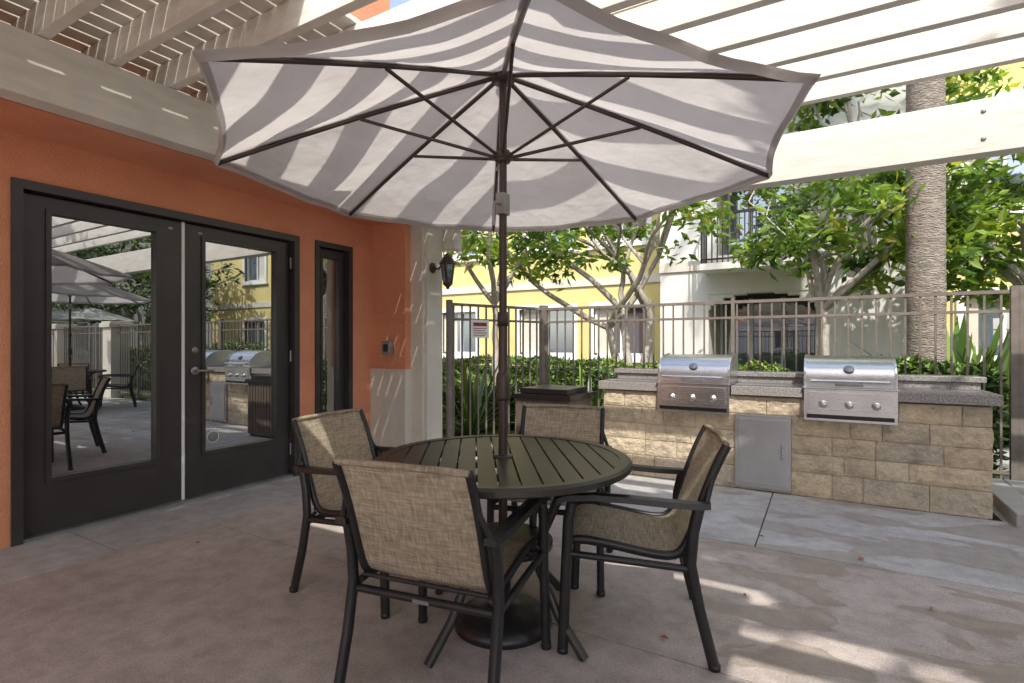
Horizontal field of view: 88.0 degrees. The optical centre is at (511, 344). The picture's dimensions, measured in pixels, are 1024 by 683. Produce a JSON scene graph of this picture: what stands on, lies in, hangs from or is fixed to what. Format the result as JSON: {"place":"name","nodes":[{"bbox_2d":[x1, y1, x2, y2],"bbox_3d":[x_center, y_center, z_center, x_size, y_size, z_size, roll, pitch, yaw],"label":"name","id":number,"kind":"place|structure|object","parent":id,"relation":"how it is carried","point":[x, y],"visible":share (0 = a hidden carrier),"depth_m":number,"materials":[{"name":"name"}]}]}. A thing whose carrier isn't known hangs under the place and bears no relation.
{"place":"outdoors","nodes":[
{"label":"outdoors","id":0,"kind":"place"},
{"bbox_2d":[390,0,410,8],"label":"sky","id":1,"kind":"structure","parent":0,"point":[393,3],"materials":[{"name":"blue"}]},
{"bbox_2d":[0,442,1023,682],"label":"concrete patio","id":2,"kind":"structure","parent":0,"point":[160,596],"depth_m":2.45,"materials":[{"name":"grey concrete"}]},
{"bbox_2d":[0,0,411,548],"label":"wall","id":3,"kind":"structure","parent":2,"relation":"on","point":[41,146],"depth_m":4.35,"materials":[{"name":"orange paint"}]},
{"bbox_2d":[10,177,352,546],"bbox_3d":[-2.371,0.075,4.348,0.189,2.250,2.700,0,0,30],"label":"double door","id":4,"kind":"structure","parent":3,"relation":"attached to","point":[154,358],"depth_m":3.87,"materials":[{"name":"black glass"}]},
{"bbox_2d":[381,341,393,354],"bbox_3d":[-1.296,0.030,5.518,0.120,0.140,0.071,0,0,30],"label":"intercom box","id":5,"kind":"object","parent":3,"relation":"attached to","point":[387,347],"visible":1,"depth_m":5.49,"materials":[{"name":"grey metal"}]},
{"bbox_2d":[289,408,458,618],"bbox_3d":[-0.709,0.781,2.719,0.656,0.842,0.604,0,0,26],"label":"patio chair","id":6,"kind":"object","parent":2,"relation":"on","point":[324,440],"visible":0.44,"depth_m":2.68,"materials":[{"name":"beige fabric"}]},
{"bbox_2d":[332,458,551,682],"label":"patio chair","id":7,"kind":"object","parent":2,"relation":"on","point":[423,525],"visible":0.99,"depth_m":1.71,"materials":[{"name":"beige fabric"}]},
{"bbox_2d":[446,300,544,436],"bbox_3d":[-0.154,0.355,6.160,1.380,1.690,0.054,0,0,-37],"label":"iron fence","id":8,"kind":"object","parent":2,"relation":"on","point":[450,367],"visible":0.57,"depth_m":5.98,"materials":[{"name":"metal"}]},
{"bbox_2d":[471,320,488,337],"bbox_3d":[-0.357,-0.180,5.911,0.240,0.200,0.006,0,0,-37],"label":"fence sign","id":9,"kind":"object","parent":8,"relation":"attached to","point":[479,328],"visible":1,"depth_m":5.91,"materials":[{"name":"white plastic"}]},
{"bbox_2d":[374,434,631,668],"bbox_3d":[-0.039,0.841,2.290,1.090,0.738,1.090,0,0,-4],"label":"round patio table","id":10,"kind":"object","parent":2,"relation":"on","point":[550,466],"visible":0.66,"depth_m":2.15,"materials":[{"name":"black metal"}]},
{"bbox_2d":[192,0,820,649],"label":"patio umbrella","id":11,"kind":"object","parent":2,"relation":"on","point":[502,116],"visible":0.94,"depth_m":2.22,"materials":[{"name":"fabric"}]},
{"bbox_2d":[0,0,1023,442],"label":"pergola","id":12,"kind":"object","parent":2,"relation":"on","point":[128,68],"visible":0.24,"depth_m":2.99,"materials":[{"name":"white paint"}]},
{"bbox_2d":[429,253,456,288],"bbox_3d":[-0.701,-0.753,5.432,0.287,0.366,0.180,0,0,30],"label":"wall lantern","id":13,"kind":"object","parent":12,"relation":"attached to","point":[447,263],"depth_m":5.37,"materials":[{"name":"brown paint"}]},
{"bbox_2d":[487,404,612,596],"bbox_3d":[0.231,0.781,2.901,0.604,0.842,0.656,0,0,15],"label":"patio chair","id":14,"kind":"object","parent":2,"relation":"on","point":[583,422],"visible":0.29,"depth_m":3.15,"materials":[{"name":"beige fabric"}]},
{"bbox_2d":[513,385,594,434],"bbox_3d":[0.405,0.800,5.038,0.580,0.800,0.580,0,0,30],"label":"trash receptacle","id":15,"kind":"object","parent":2,"relation":"on","point":[560,394],"visible":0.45,"depth_m":4.87,"materials":[{"name":"brown metal"}]},
{"bbox_2d":[196,535,933,638],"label":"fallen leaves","id":16,"kind":"object","parent":2,"relation":"on","point":[665,636],"visible":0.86,"depth_m":2.41,"materials":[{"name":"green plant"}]},
{"bbox_2d":[556,424,730,672],"bbox_3d":[0.552,0.781,2.281,0.656,0.842,0.604,0,0,12],"label":"patio chair","id":17,"kind":"object","parent":2,"relation":"on","point":[672,532],"visible":0.98,"depth_m":2.06,"materials":[{"name":"beige fabric"}]},
{"bbox_2d":[545,285,1019,480],"bbox_3d":[2.291,0.355,5.496,4.402,1.690,0.054,0,0,30],"label":"iron fence","id":18,"kind":"object","parent":2,"relation":"on","point":[1013,311],"visible":0.44,"depth_m":4.95,"materials":[{"name":"metal"}]},
{"bbox_2d":[598,368,1003,519],"bbox_3d":[2.257,0.723,4.638,2.940,0.955,0.775,0,0,30],"label":"barbecue counter","id":19,"kind":"object","parent":2,"relation":"on","point":[932,451],"visible":0.79,"depth_m":4.06,"materials":[{"name":"stone"}]},
{"bbox_2d":[656,353,738,414],"bbox_3d":[1.690,0.331,4.808,0.616,0.508,0.626,0,0,30],"label":"barbecue grill","id":20,"kind":"object","parent":19,"relation":"on","point":[696,383],"visible":0.98,"depth_m":4.60,"materials":[{"name":"silver metal"}]},
{"bbox_2d":[735,413,790,491],"bbox_3d":[2.046,0.873,4.333,0.415,0.595,0.068,0,0,30],"label":"cabinet door","id":21,"kind":"structure","parent":19,"relation":"attached to","point":[762,451],"depth_m":4.32,"materials":[{"name":"silver metal"}]},
{"bbox_2d":[802,354,899,425],"bbox_3d":[2.678,0.331,4.228,0.616,0.508,0.626,0,0,30],"label":"barbecue grill","id":22,"kind":"object","parent":19,"relation":"on","point":[851,389],"visible":1,"depth_m":4.01,"materials":[{"name":"silver metal"}]},
{"bbox_2d":[992,478,1023,527],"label":"kerb","id":23,"kind":"structure","parent":2,"relation":"on","point":[1008,499],"depth_m":3.86,"materials":[{"name":"concrete"}]},
{"bbox_2d":[1020,285,1023,480],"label":"iron fence","id":24,"kind":"object","parent":2,"relation":"on","point":[1021,382],"visible":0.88,"depth_m":4.35,"materials":[{"name":"metal"}]},
{"bbox_2d":[442,434,992,519],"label":"ground","id":25,"kind":"structure","parent":0,"point":[443,435],"depth_m":4.47,"materials":[{"name":"concrete"}]},
{"bbox_2d":[442,373,560,430],"bbox_3d":[-0.799,0.823,8.127,3.593,0.931,0.888,0,0,30],"label":"hedge","id":26,"kind":"object","parent":25,"relation":"on","point":[512,405],"visible":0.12,"depth_m":7.55,"materials":[{"name":"green plant"}]},
{"bbox_2d":[583,356,793,405],"bbox_3d":[2.986,0.760,6.763,4.296,1.196,1.017,0,0,30],"label":"hedge","id":27,"kind":"object","parent":25,"relation":"on","point":[753,366],"visible":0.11,"depth_m":7.42,"materials":[{"name":"green plant"}]},
{"bbox_2d":[442,422,998,478],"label":"grass","id":28,"kind":"structure","parent":25,"relation":"on","point":[490,431],"depth_m":7.25,"materials":[{"name":"green plant"}]},
{"bbox_2d":[442,358,525,434],"bbox_3d":[-0.627,0.657,7.000,1.953,1.095,2.116,0,0,30],"label":"strap leaf plant","id":29,"kind":"object","parent":28,"relation":"on","point":[473,405],"visible":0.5,"depth_m":7.00,"materials":[{"name":"green plant"}]},
{"bbox_2d":[442,226,595,383],"bbox_3d":[-0.082,-0.799,8.829,3.218,4.017,3.151,0,0,-10],"label":"magnolia tree","id":30,"kind":"object","parent":28,"relation":"on","point":[489,253],"visible":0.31,"depth_m":8.68,"materials":[{"name":"green plant"}]},
{"bbox_2d":[442,354,622,401],"bbox_3d":[-0.650,0.720,10.155,5.808,1.150,1.127,0,0,30],"label":"hedge","id":31,"kind":"object","parent":28,"relation":"on","point":[577,362],"visible":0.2,"depth_m":9.23,"materials":[{"name":"green plant"}]},
{"bbox_2d":[550,360,614,407],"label":"strap leaf plant","id":32,"kind":"object","parent":28,"relation":"on","point":[595,402],"visible":0.04,"depth_m":6.82,"materials":[{"name":"green plant"}]},
{"bbox_2d":[446,191,743,367],"bbox_3d":[1.099,-0.873,8.693,5.247,4.227,3.264,0,0,30],"label":"magnolia tree","id":33,"kind":"object","parent":28,"relation":"on","point":[612,255],"visible":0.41,"depth_m":8.61,"materials":[{"name":"green plant"}]},
{"bbox_2d":[721,118,1023,354],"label":"magnolia tree","id":34,"kind":"object","parent":28,"relation":"on","point":[782,240],"visible":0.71,"depth_m":7.16,"materials":[{"name":"green plant"}]},
{"bbox_2d":[905,77,946,362],"bbox_3d":[5.041,-4.138,6.362,4.469,10.688,4.154,0,0,30],"label":"palm tree","id":35,"kind":"object","parent":28,"relation":"on","point":[925,247],"visible":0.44,"depth_m":6.34,"materials":[{"name":"brown plant"}]},
{"bbox_2d":[851,314,1005,378],"bbox_3d":[5.741,0.395,6.830,2.816,1.619,2.597,0,0,13],"label":"strap leaf plant","id":36,"kind":"object","parent":28,"relation":"on","point":[959,339],"visible":0.06,"depth_m":6.67,"materials":[{"name":"green plant"}]},
{"bbox_2d":[854,67,1023,309],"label":"magnolia tree","id":37,"kind":"object","parent":28,"relation":"on","point":[1010,273],"visible":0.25,"depth_m":7.10,"materials":[{"name":"green plant"}]},
{"bbox_2d":[901,313,1008,441],"bbox_3d":[5.386,0.412,6.411,2.919,1.584,2.447,0,0,7],"label":"strap leaf plant","id":38,"kind":"object","parent":28,"relation":"on","point":[994,344],"visible":0.05,"depth_m":6.38,"materials":[{"name":"green plant"}]},
{"bbox_2d":[956,330,1008,443],"bbox_3d":[5.853,0.488,6.495,2.210,1.431,2.258,0,0,44],"label":"strap leaf plant","id":39,"kind":"object","parent":28,"relation":"on","point":[1006,365],"visible":0.11,"depth_m":6.34,"materials":[{"name":"green plant"}]},
{"bbox_2d":[442,0,1023,367],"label":"walls","id":40,"kind":"structure","parent":25,"relation":"on","point":[687,280],"depth_m":10.60,"materials":[{"name":"yellow paint"}]},
{"bbox_2d":[442,154,1023,371],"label":"windows","id":41,"kind":"structure","parent":40,"relation":"attached to","point":[976,324],"depth_m":11.44,"materials":[{"name":"glass"}]},
{"bbox_2d":[699,204,804,273],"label":"balcony","id":42,"kind":"structure","parent":40,"relation":"attached to","point":[715,268],"depth_m":9.71,"materials":[{"name":"white paint"}]},
{"bbox_2d":[709,290,816,310],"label":"arch","id":43,"kind":"structure","parent":40,"relation":"attached to","point":[800,293],"depth_m":10.21,"materials":[{"name":"white paint"}]},
{"bbox_2d":[732,67,1020,294],"bbox_3d":[5.994,-2.333,9.361,4.718,7.117,3.616,0,0,30],"label":"magnolia tree","id":44,"kind":"object","parent":25,"relation":"on","point":[823,108],"visible":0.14,"depth_m":8.74,"materials":[{"name":"green plant"}]},
{"bbox_2d":[881,353,1008,475],"bbox_3d":[3.946,0.750,5.120,1.256,1.360,1.020,0,0,30],"label":"hedge","id":45,"kind":"object","parent":25,"relation":"on","point":[943,368],"visible":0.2,"depth_m":4.79,"materials":[{"name":"green plant"}]}
]}

